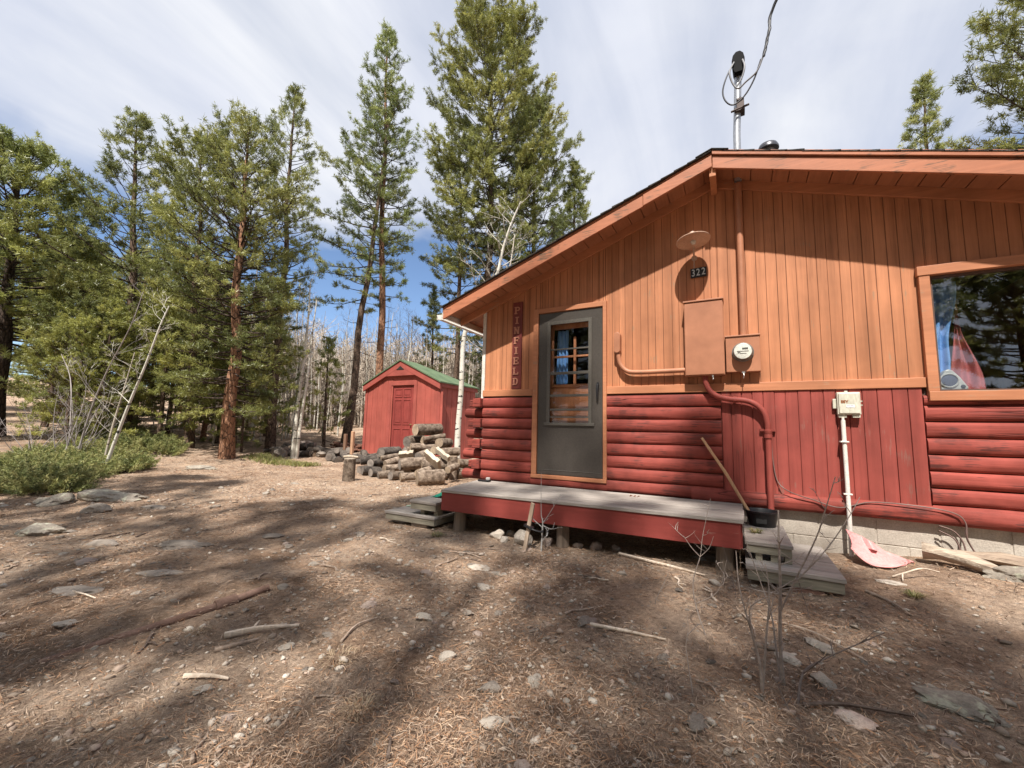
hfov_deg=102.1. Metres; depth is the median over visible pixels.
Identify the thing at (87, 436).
juniper shrub
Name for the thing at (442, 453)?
split log
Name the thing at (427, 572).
stone
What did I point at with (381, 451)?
firewood log
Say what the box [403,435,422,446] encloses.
firewood log
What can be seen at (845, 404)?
phone box
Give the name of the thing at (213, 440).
aspen tree
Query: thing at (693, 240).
wall lamp
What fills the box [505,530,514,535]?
rock
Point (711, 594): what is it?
twig
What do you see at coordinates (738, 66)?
service mast
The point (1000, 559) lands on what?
driftwood
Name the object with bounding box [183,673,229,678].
stick
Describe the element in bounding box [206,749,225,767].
twig
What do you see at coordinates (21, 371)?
pine tree
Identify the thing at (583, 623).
stone
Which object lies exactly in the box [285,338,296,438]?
aspen tree
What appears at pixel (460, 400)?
aspen tree
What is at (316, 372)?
aspen tree
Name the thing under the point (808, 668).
stick
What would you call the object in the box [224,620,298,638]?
stick
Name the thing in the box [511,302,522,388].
name board
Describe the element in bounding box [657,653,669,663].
stone
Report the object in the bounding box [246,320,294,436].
pine tree
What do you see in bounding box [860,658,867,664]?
stone
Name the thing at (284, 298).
pine tree
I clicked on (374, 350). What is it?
aspen tree
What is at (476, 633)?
stone
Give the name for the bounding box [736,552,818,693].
bare sapling
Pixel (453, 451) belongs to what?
firewood log
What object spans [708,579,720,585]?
stone
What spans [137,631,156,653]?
twig
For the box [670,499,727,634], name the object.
bare sapling
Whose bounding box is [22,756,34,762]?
stone
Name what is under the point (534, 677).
stone
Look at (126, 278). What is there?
pine tree
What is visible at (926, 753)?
stone
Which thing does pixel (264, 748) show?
twig
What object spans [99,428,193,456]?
juniper shrub
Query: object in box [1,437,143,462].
juniper shrub
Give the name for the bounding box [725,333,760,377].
meter box
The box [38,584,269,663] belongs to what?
fallen branch
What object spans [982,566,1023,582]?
rock
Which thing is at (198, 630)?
grass tuft
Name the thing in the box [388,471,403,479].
firewood log
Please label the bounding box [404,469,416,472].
firewood log
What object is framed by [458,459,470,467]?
firewood log
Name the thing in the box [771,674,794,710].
twig sprout
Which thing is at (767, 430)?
conduit
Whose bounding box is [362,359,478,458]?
garden shed
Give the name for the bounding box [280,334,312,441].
aspen tree
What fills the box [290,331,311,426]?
aspen tree
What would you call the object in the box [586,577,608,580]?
twig
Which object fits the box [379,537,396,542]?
twig
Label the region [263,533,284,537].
rock
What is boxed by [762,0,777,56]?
power line
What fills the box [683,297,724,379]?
breaker panel
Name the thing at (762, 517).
bucket
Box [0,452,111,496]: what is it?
juniper shrub
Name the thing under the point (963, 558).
driftwood
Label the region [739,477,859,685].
bare sapling
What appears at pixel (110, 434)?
aspen tree
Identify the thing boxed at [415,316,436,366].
aspen tree
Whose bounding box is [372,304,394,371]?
aspen tree
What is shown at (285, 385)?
aspen tree
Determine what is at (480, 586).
stone
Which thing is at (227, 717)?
stone
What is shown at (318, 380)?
aspen tree
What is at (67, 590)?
rock
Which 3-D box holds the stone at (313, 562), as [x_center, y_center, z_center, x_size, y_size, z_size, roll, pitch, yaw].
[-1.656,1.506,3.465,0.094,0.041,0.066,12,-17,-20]
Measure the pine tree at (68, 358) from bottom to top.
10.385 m
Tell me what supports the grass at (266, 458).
on the ground at (954, 602)
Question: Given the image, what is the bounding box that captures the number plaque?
[690,266,706,278]
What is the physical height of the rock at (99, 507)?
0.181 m
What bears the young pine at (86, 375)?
on the ground at (954, 602)
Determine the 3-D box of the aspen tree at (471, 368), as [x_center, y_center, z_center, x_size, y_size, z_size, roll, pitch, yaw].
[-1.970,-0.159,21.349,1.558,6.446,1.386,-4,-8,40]
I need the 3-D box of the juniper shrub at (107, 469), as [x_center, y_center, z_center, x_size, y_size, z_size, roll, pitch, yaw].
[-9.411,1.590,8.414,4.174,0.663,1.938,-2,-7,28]
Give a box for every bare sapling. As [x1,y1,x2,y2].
[533,494,560,551]
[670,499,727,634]
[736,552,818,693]
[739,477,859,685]
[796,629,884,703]
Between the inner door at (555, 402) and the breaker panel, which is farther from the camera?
the inner door at (555, 402)
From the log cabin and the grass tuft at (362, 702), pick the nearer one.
the grass tuft at (362, 702)
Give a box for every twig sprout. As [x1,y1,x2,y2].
[685,614,712,694]
[722,545,735,596]
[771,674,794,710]
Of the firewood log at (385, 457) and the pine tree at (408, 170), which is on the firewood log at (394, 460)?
the firewood log at (385, 457)
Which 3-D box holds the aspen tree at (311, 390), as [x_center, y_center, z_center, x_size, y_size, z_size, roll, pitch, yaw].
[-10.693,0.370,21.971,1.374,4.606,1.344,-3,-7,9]
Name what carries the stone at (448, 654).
on the ground at (954, 602)
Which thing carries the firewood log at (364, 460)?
on the firewood log
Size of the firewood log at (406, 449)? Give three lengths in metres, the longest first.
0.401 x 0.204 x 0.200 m
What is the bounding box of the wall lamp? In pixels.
[676,231,710,267]
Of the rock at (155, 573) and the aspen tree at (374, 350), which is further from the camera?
the aspen tree at (374, 350)
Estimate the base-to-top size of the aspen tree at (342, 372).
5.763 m
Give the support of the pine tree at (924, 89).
on the ground at (954, 602)
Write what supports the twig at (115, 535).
on the ground at (954, 602)
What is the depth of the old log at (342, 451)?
13.04 m
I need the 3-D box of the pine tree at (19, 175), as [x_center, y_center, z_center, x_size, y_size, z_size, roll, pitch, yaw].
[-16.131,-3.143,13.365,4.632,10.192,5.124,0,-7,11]
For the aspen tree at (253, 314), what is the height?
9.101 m
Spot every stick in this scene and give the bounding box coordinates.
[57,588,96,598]
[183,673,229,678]
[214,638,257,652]
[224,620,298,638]
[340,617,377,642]
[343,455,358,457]
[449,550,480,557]
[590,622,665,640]
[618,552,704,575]
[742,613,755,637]
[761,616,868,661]
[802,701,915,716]
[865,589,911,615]
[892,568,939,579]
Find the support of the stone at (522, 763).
on the ground at (954, 602)
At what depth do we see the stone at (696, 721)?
1.68 m
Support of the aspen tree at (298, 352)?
on the ground at (954, 602)
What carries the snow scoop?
on the ground at (954, 602)
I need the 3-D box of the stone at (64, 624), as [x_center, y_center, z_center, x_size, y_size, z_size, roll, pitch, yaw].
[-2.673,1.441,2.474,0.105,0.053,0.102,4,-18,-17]
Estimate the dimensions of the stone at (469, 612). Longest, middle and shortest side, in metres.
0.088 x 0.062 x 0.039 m
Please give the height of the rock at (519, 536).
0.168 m
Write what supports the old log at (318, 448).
on the rock at (321, 454)
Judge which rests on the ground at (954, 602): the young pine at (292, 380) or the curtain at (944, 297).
the young pine at (292, 380)
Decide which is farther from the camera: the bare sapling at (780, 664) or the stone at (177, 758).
the bare sapling at (780, 664)
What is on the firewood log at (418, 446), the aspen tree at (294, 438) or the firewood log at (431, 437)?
the firewood log at (431, 437)
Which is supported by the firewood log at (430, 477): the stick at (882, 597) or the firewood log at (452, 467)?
the firewood log at (452, 467)
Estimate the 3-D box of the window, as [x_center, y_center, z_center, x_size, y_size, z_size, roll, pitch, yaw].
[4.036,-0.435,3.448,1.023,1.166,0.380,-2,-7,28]
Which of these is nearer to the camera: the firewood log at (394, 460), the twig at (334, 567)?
the twig at (334, 567)
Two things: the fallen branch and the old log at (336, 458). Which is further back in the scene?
the old log at (336, 458)
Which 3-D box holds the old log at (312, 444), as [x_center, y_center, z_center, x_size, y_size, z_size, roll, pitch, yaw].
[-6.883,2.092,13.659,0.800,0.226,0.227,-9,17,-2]
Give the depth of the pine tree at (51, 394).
16.12 m
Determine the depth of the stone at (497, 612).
2.61 m
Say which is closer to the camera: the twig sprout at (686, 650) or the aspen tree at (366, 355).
the twig sprout at (686, 650)
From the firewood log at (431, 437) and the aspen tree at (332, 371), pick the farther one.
the aspen tree at (332, 371)
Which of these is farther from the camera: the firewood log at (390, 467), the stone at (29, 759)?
the firewood log at (390, 467)
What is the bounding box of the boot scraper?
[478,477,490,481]
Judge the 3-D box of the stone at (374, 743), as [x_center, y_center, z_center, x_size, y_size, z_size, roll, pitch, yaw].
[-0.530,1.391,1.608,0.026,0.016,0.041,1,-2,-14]
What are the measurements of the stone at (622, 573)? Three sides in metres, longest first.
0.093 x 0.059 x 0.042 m
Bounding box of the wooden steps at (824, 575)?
[743,522,846,595]
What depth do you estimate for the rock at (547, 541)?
3.95 m
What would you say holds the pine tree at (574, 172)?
on the ground at (954, 602)
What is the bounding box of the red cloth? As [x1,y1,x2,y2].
[951,304,985,388]
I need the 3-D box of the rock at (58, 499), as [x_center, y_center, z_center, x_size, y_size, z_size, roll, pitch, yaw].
[-6.419,1.660,5.811,0.521,0.267,0.385,-3,-8,35]
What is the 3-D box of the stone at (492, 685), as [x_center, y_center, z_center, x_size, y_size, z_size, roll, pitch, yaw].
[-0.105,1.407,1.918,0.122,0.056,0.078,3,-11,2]
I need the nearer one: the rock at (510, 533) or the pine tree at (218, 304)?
the rock at (510, 533)
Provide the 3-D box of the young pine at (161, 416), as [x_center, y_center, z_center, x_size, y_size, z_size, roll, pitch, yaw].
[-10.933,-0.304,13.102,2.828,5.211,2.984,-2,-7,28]
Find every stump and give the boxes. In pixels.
[342,458,355,481]
[447,456,457,479]
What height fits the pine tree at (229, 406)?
10.932 m
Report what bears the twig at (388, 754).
on the ground at (954, 602)
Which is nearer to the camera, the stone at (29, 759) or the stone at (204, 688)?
the stone at (29, 759)
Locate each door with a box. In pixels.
[390,385,413,448]
[537,307,602,477]
[550,321,587,422]
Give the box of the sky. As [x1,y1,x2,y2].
[0,0,1023,383]
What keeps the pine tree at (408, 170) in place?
on the ground at (954, 602)
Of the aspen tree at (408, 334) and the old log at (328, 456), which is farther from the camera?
the aspen tree at (408, 334)
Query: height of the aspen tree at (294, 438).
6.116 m
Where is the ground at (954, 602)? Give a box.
[0,378,1023,767]
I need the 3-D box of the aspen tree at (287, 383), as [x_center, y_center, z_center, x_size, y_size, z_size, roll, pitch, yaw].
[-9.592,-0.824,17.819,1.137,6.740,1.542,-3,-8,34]
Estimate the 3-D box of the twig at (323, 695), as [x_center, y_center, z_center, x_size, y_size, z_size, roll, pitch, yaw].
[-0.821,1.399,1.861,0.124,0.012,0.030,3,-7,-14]
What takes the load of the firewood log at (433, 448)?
on the firewood log
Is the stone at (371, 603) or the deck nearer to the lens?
the stone at (371, 603)
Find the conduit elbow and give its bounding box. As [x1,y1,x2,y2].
[614,332,684,374]
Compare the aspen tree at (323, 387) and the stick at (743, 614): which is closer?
the stick at (743, 614)
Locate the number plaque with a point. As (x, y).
(698, 272)
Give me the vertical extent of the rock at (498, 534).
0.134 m
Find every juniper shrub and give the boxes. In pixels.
[0,447,126,479]
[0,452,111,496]
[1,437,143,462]
[56,423,145,447]
[63,418,149,432]
[64,445,161,472]
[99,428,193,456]
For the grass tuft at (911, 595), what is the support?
on the ground at (954, 602)
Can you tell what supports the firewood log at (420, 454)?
on the firewood log at (412, 463)
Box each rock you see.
[14,523,66,536]
[33,493,75,507]
[49,585,104,596]
[74,557,97,565]
[77,489,147,501]
[79,503,111,512]
[85,539,118,546]
[135,569,182,576]
[141,505,165,509]
[156,540,213,549]
[185,465,217,469]
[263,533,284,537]
[271,446,287,456]
[316,451,326,456]
[468,564,489,570]
[487,571,506,575]
[489,529,503,538]
[500,536,508,542]
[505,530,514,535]
[514,529,532,544]
[542,538,552,545]
[572,543,582,548]
[590,541,601,549]
[612,544,620,550]
[691,554,715,561]
[774,651,802,666]
[803,637,832,649]
[833,708,879,734]
[874,579,906,585]
[911,685,1011,727]
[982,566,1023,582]
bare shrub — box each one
[0,399,116,452]
[27,355,132,451]
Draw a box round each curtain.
[556,330,568,384]
[932,281,955,372]
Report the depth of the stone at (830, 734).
1.64 m
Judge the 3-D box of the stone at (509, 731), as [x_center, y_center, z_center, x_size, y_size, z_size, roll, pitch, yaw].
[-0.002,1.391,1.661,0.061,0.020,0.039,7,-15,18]
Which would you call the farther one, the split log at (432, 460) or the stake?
the split log at (432, 460)
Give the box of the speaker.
[940,369,967,389]
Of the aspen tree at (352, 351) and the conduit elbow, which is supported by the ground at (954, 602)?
the aspen tree at (352, 351)
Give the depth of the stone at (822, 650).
2.19 m
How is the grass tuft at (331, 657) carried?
on the ground at (954, 602)
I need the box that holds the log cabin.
[437,148,1023,556]
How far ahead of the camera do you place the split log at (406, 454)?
9.51 m
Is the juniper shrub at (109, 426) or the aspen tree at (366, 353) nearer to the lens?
the juniper shrub at (109, 426)
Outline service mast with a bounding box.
[722,51,763,334]
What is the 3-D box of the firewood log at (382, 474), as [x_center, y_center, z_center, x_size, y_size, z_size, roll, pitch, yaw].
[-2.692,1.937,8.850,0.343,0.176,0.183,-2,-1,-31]
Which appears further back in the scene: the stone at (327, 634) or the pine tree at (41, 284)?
the pine tree at (41, 284)
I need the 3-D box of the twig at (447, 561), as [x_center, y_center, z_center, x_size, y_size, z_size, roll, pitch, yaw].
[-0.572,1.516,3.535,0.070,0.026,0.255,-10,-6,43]
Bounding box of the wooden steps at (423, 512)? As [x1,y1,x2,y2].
[385,495,473,527]
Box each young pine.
[0,263,162,434]
[8,310,127,443]
[43,312,141,425]
[99,293,222,438]
[100,282,227,441]
[100,325,185,430]
[200,320,276,444]
[215,369,272,451]
[238,332,309,444]
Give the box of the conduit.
[702,376,775,509]
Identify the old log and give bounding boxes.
[288,450,310,456]
[299,442,306,448]
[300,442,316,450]
[306,447,316,456]
[313,446,333,452]
[325,451,332,460]
[331,452,342,462]
[334,448,339,454]
[339,448,348,460]
[353,454,371,458]
[360,450,367,455]
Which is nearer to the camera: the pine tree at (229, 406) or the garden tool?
the garden tool
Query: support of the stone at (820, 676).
on the ground at (954, 602)
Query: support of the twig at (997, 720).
on the ground at (954, 602)
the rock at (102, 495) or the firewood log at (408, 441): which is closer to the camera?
the rock at (102, 495)
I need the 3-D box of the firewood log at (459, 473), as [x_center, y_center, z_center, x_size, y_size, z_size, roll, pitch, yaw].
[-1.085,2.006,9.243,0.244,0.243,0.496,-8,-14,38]
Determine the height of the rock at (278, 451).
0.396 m
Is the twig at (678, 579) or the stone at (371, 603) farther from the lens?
the twig at (678, 579)
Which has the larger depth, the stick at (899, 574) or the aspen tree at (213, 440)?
the aspen tree at (213, 440)
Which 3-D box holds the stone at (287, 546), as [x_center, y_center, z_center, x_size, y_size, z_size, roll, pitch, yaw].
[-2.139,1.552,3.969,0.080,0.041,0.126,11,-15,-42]
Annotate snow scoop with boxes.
[845,529,913,567]
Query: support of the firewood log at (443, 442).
on the firewood log at (433, 448)
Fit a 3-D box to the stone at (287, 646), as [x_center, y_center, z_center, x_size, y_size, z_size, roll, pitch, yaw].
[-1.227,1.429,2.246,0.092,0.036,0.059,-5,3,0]
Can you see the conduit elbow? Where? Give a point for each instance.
(617, 343)
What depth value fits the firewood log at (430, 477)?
7.87 m
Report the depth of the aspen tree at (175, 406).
15.33 m
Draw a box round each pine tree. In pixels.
[0,105,209,429]
[0,124,113,436]
[0,214,24,302]
[0,215,32,386]
[7,233,114,418]
[7,237,114,426]
[13,236,117,406]
[15,241,114,413]
[63,293,146,436]
[90,243,173,398]
[91,255,178,414]
[107,113,265,447]
[142,97,317,458]
[144,220,184,413]
[167,273,231,408]
[172,231,222,422]
[176,305,242,439]
[195,311,254,443]
[243,288,282,429]
[245,81,328,448]
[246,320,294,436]
[247,272,293,340]
[298,334,351,447]
[303,79,409,442]
[336,17,427,374]
[411,123,496,379]
[413,289,452,372]
[417,0,569,369]
[464,335,482,418]
[466,88,595,274]
[554,154,590,237]
[897,68,967,148]
[941,0,1023,148]
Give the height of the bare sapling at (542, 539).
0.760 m
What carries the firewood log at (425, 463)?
on the firewood log
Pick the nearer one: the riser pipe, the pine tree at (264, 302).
the riser pipe
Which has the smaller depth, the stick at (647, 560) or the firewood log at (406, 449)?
the stick at (647, 560)
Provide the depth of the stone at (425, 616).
2.54 m
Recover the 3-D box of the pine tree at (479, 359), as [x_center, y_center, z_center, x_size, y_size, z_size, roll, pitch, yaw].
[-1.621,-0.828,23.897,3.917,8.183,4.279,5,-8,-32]
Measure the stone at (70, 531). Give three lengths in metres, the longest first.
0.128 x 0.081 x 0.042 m
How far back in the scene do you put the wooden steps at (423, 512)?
4.63 m
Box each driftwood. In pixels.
[921,542,1004,574]
[953,549,1023,566]
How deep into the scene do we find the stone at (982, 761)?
1.51 m
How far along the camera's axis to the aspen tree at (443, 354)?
17.30 m
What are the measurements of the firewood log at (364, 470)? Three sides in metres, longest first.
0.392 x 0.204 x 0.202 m
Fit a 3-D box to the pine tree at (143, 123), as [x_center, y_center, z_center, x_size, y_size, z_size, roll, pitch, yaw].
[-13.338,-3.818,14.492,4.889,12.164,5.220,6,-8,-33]
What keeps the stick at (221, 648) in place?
on the ground at (954, 602)
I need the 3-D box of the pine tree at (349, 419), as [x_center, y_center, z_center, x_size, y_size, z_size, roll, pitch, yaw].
[-7.063,-5.830,18.668,4.692,17.404,5.170,-2,-7,28]
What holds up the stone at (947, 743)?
on the ground at (954, 602)
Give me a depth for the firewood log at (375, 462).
9.62 m
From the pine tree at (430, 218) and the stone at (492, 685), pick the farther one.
the pine tree at (430, 218)
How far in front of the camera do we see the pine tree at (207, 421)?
14.85 m
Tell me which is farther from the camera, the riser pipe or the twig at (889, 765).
the riser pipe
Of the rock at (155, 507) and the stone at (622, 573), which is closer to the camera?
the stone at (622, 573)
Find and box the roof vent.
[758,140,778,148]
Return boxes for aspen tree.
[43,342,91,443]
[63,288,176,463]
[70,276,150,451]
[89,352,134,457]
[169,331,188,432]
[201,292,224,444]
[240,249,268,433]
[251,280,281,440]
[264,313,315,436]
[276,312,295,432]
[280,316,303,440]
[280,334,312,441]
[283,292,296,438]
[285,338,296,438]
[286,291,315,417]
[287,268,321,458]
[287,293,316,401]
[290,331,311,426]
[293,329,315,408]
[294,298,319,458]
[303,355,321,430]
[308,319,332,425]
[316,324,333,429]
[316,337,339,436]
[322,319,343,428]
[329,329,343,427]
[333,326,351,430]
[334,348,361,409]
[337,303,359,435]
[340,317,361,396]
[341,354,363,402]
[359,314,373,403]
[360,304,373,391]
[362,315,384,383]
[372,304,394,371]
[384,308,405,365]
[386,303,407,367]
[392,320,405,361]
[399,307,419,360]
[399,327,412,359]
[402,308,425,360]
[405,322,416,361]
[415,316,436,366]
[438,326,449,373]
[454,167,547,457]
[457,216,531,438]
[464,336,480,396]
[466,333,481,386]
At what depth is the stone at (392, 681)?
1.96 m
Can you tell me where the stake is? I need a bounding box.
[522,502,543,550]
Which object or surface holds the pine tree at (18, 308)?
on the ground at (954, 602)
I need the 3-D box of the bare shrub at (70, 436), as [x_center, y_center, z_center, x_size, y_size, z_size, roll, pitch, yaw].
[-10.171,0.545,9.848,1.713,2.718,1.424,4,-7,-18]
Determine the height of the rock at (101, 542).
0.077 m
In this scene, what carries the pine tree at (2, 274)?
on the ground at (954, 602)
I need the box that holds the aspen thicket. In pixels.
[200,311,481,427]
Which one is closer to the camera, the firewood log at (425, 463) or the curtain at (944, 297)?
the curtain at (944, 297)
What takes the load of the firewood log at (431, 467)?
on the firewood log
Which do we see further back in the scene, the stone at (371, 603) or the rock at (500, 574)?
the rock at (500, 574)
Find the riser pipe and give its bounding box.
[839,417,853,556]
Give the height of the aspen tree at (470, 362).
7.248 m
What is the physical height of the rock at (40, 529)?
0.163 m
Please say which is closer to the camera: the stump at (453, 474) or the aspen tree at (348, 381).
the stump at (453, 474)
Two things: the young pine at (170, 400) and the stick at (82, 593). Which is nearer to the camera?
the stick at (82, 593)
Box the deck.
[441,480,743,571]
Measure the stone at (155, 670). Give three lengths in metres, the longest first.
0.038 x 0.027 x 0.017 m
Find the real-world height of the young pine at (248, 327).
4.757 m
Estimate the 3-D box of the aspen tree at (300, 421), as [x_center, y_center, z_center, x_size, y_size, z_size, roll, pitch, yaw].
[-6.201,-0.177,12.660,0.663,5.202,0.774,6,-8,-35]
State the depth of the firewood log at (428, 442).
9.76 m
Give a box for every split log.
[398,450,414,457]
[424,449,441,468]
[435,447,449,461]
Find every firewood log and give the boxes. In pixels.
[357,465,367,473]
[360,455,376,464]
[361,466,380,474]
[367,459,383,466]
[368,468,381,476]
[377,446,401,456]
[377,469,393,478]
[380,453,398,460]
[382,464,400,470]
[383,456,398,464]
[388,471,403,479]
[398,457,425,470]
[399,472,414,480]
[402,447,417,452]
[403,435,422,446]
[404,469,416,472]
[410,443,434,450]
[412,424,442,435]
[414,465,436,474]
[415,448,430,456]
[415,469,444,485]
[420,436,435,443]
[421,459,446,469]
[423,433,445,441]
[430,446,440,454]
[435,438,452,447]
[441,447,459,455]
[445,463,459,472]
[457,468,464,478]
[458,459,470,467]
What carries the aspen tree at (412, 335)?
on the ground at (954, 602)
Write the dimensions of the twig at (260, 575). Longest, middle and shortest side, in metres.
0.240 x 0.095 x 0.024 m
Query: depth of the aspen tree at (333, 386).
24.36 m
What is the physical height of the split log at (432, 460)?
0.420 m
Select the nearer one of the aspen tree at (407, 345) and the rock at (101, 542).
the rock at (101, 542)
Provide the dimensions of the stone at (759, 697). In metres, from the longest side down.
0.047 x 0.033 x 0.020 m
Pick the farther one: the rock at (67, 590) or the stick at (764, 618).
the rock at (67, 590)
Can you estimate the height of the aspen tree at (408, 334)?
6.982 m
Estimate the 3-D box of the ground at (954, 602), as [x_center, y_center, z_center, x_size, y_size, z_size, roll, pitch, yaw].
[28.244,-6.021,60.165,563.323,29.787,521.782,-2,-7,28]
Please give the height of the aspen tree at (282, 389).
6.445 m
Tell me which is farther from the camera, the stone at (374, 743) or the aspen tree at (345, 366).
the aspen tree at (345, 366)
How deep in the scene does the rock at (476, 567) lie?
3.39 m
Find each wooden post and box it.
[343,434,347,449]
[350,431,354,454]
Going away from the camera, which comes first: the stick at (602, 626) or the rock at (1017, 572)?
the stick at (602, 626)
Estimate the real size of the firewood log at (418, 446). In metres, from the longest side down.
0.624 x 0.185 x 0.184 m
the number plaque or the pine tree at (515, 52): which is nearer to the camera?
the number plaque
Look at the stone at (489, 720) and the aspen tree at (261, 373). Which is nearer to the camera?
the stone at (489, 720)
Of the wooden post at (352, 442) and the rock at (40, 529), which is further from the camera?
the wooden post at (352, 442)
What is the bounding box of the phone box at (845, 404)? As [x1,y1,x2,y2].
[832,391,862,417]
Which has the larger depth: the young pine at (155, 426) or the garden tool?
the young pine at (155, 426)
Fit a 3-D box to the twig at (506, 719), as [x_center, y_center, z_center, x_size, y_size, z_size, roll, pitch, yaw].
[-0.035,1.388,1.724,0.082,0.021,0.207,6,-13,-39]
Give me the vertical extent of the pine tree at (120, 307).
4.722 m
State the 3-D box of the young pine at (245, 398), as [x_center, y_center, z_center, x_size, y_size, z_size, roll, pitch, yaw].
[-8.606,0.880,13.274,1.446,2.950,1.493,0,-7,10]
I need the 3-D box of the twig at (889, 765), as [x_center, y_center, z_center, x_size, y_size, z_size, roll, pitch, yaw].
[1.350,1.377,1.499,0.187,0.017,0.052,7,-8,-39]
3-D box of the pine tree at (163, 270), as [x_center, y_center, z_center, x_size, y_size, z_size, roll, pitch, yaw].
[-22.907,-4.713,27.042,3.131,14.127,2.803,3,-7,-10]
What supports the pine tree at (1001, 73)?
on the ground at (954, 602)
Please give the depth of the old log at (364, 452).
12.79 m
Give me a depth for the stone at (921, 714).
1.74 m
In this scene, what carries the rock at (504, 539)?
on the ground at (954, 602)
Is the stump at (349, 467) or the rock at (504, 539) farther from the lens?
the stump at (349, 467)
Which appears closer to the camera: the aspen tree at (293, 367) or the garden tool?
the garden tool
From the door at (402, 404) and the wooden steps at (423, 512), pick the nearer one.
the wooden steps at (423, 512)
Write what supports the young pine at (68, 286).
on the ground at (954, 602)
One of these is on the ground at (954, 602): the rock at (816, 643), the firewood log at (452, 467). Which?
the rock at (816, 643)
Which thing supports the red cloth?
hanging from the log cabin
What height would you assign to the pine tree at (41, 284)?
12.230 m
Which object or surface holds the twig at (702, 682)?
on the ground at (954, 602)
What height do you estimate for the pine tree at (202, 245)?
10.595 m
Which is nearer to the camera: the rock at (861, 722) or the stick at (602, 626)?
the rock at (861, 722)
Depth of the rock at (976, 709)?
1.77 m
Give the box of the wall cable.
[772,449,974,551]
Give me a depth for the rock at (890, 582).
2.95 m
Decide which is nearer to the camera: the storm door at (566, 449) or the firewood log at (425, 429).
the storm door at (566, 449)
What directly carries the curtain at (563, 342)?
hanging from the log cabin
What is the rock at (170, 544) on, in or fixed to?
on the ground at (954, 602)
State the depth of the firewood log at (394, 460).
9.44 m
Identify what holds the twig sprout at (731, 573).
on the ground at (954, 602)
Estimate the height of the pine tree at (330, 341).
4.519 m
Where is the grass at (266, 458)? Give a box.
[239,452,326,466]
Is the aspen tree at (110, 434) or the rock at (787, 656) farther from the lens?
the aspen tree at (110, 434)
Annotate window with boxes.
[914,254,1023,400]
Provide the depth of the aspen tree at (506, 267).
17.07 m
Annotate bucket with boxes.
[744,507,779,527]
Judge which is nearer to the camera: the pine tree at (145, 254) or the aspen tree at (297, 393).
the aspen tree at (297, 393)
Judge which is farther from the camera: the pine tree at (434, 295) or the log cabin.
the pine tree at (434, 295)
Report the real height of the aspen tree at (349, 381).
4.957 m
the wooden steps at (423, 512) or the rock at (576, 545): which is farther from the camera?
the wooden steps at (423, 512)
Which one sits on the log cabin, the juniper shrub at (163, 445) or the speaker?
the speaker
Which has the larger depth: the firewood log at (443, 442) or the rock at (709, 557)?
the firewood log at (443, 442)
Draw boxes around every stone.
[0,632,7,638]
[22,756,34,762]
[51,619,76,628]
[62,529,76,532]
[90,579,101,582]
[152,668,161,672]
[172,754,182,765]
[192,683,214,695]
[220,713,234,723]
[277,583,288,589]
[277,642,294,650]
[284,544,292,548]
[308,561,318,565]
[322,631,332,636]
[356,531,364,536]
[360,600,376,609]
[372,738,378,745]
[389,679,398,684]
[416,612,432,620]
[420,569,432,575]
[438,650,456,660]
[462,610,473,615]
[472,630,482,635]
[476,680,501,692]
[477,583,489,590]
[479,716,502,729]
[494,610,501,615]
[504,727,515,733]
[513,759,533,767]
[528,673,540,687]
[576,615,589,626]
[584,617,597,627]
[617,571,626,575]
[617,707,626,712]
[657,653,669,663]
[686,711,709,733]
[705,658,715,663]
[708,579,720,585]
[754,695,765,701]
[810,671,836,689]
[818,648,835,655]
[826,731,835,738]
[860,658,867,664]
[864,641,878,646]
[918,711,926,718]
[922,752,933,757]
[940,737,961,750]
[979,758,987,765]
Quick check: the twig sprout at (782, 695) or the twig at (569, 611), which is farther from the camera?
the twig at (569, 611)
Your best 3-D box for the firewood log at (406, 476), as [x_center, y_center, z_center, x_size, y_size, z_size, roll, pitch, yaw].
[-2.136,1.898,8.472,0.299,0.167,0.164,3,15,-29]
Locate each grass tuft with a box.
[186,623,214,635]
[315,645,358,667]
[334,687,387,727]
[429,531,444,536]
[749,527,763,533]
[902,589,930,598]
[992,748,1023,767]
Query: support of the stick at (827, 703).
on the ground at (954, 602)
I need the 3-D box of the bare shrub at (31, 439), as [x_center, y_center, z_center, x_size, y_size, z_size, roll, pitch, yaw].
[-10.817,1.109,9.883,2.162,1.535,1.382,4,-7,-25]
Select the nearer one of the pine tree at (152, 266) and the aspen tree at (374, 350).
the pine tree at (152, 266)
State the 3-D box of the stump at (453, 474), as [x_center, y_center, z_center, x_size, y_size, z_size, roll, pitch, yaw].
[-1.291,1.829,8.913,0.232,0.550,0.247,-2,-7,28]
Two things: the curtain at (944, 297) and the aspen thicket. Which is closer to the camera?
the curtain at (944, 297)
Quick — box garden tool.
[701,437,748,523]
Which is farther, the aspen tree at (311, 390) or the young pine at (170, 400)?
the aspen tree at (311, 390)
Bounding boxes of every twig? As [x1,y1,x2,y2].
[98,532,129,538]
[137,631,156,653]
[189,729,209,763]
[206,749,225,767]
[244,572,270,579]
[248,743,268,762]
[314,692,343,697]
[319,561,337,569]
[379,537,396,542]
[382,728,394,758]
[434,557,457,567]
[484,708,519,733]
[564,605,593,614]
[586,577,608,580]
[674,576,683,588]
[688,674,720,694]
[702,586,718,601]
[879,752,898,767]
[990,717,1000,723]
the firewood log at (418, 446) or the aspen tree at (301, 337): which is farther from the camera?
the aspen tree at (301, 337)

